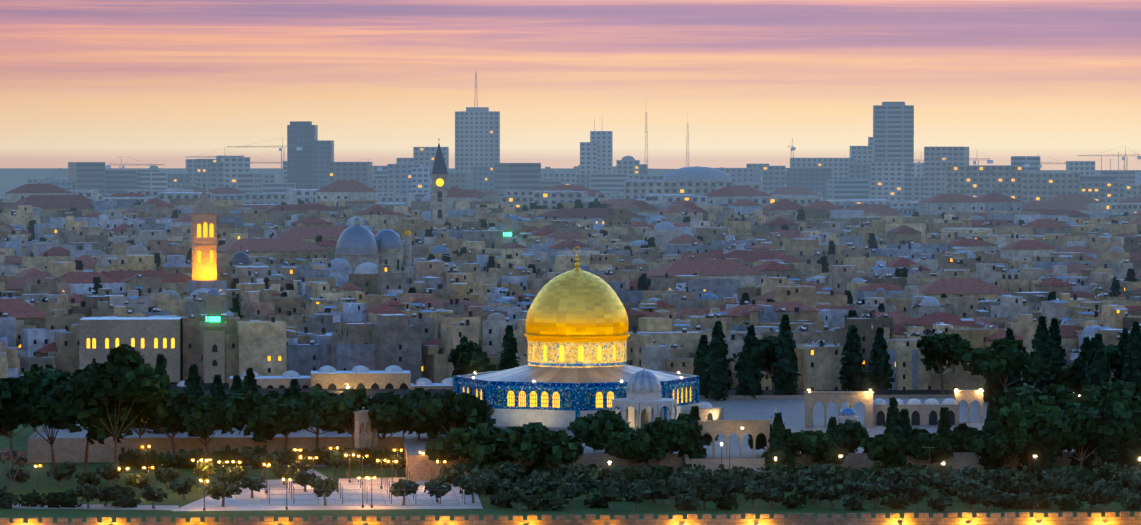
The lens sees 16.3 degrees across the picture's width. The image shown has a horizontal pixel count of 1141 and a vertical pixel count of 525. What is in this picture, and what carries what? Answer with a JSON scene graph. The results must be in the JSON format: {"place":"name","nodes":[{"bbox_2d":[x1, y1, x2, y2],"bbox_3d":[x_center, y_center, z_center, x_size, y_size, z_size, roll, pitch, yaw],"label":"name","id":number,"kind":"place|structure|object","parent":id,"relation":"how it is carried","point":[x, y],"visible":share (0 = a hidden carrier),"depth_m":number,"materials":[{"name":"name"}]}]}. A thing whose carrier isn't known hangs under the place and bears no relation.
{"place":"outdoors","nodes":[
{"label":"outdoors","id":0,"kind":"place"},
{"bbox_2d":[0,168,1140,396],"bbox_3d":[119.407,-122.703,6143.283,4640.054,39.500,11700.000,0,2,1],"label":"ground","id":1,"kind":"structure","parent":0,"point":[12,178],"depth_m":7212.82,"materials":[{"name":"grey"}]},
{"bbox_2d":[18,139,916,389],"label":"buildings","id":2,"kind":"structure","parent":1,"relation":"on","point":[149,338],"depth_m":1029.77,"materials":[{"name":"stone"}]},
{"bbox_2d":[44,165,916,199],"bbox_3d":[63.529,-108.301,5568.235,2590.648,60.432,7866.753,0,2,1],"label":"city trees","id":3,"kind":"object","parent":1,"relation":"on","point":[59,172],"depth_m":8849.29,"materials":[{"name":"green plant"}]},
{"bbox_2d":[0,194,1140,389],"bbox_3d":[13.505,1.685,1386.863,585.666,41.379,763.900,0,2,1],"label":"old city buildings","id":4,"kind":"structure","parent":1,"relation":"on","point":[378,318],"depth_m":1224.40,"materials":[{"name":"grey stone"}]},
{"bbox_2d":[0,314,1140,511],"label":"trees","id":5,"kind":"object","parent":1,"relation":"on","point":[120,392],"visible":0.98,"depth_m":764.42,"materials":[{"name":"green plant"}]},
{"bbox_2d":[0,72,1140,216],"bbox_3d":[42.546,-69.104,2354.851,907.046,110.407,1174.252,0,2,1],"label":"city skyline","id":6,"kind":"structure","parent":1,"relation":"on","point":[313,171],"depth_m":2548.40,"materials":[{"name":"grey concrete"}]},
{"bbox_2d":[0,424,1140,522],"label":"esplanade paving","id":7,"kind":"structure","parent":1,"relation":"on","point":[242,504],"depth_m":712.13,"materials":[{"name":"stone"}]},
{"bbox_2d":[35,442,1140,510],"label":"street lamps","id":8,"kind":"object","parent":7,"relation":"on","point":[362,484],"visible":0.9,"depth_m":730.20,"materials":[{"name":"grey metal"}]},
{"bbox_2d":[0,511,1140,524],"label":"stone wall","id":9,"kind":"structure","parent":1,"relation":"on","point":[1080,518],"depth_m":683.39,"materials":[{"name":"stone"}]},
{"bbox_2d":[27,192,1136,317],"bbox_3d":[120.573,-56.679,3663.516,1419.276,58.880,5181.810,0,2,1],"label":"city trees","id":10,"kind":"object","parent":1,"relation":"on","point":[644,282],"visible":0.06,"depth_m":1307.67,"materials":[{"name":"green plant"}]},
{"bbox_2d":[28,394,1140,480],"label":"raised platform","id":11,"kind":"structure","parent":1,"relation":"on","point":[68,446],"depth_m":809.88,"materials":[{"name":"stone"}]},
{"bbox_2d":[453,247,699,427],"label":"dome of the rock","id":12,"kind":"structure","parent":11,"relation":"on","point":[576,334],"depth_m":865.78,"materials":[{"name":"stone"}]},
{"bbox_2d":[353,365,1078,457],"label":"platform monuments","id":13,"kind":"object","parent":11,"relation":"on","point":[644,389],"visible":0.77,"depth_m":842.00,"materials":[{"name":"stone"}]},
{"bbox_2d":[106,138,1140,184],"bbox_3d":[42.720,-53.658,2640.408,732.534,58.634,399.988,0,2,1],"label":"cranes and masts","id":14,"kind":"object","parent":1,"relation":"on","point":[989,161],"visible":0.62,"depth_m":2640.12,"materials":[{"name":"grey metal"}]},
{"bbox_2d":[0,0,1140,169],"label":"sky","id":15,"kind":"structure","parent":0,"point":[166,82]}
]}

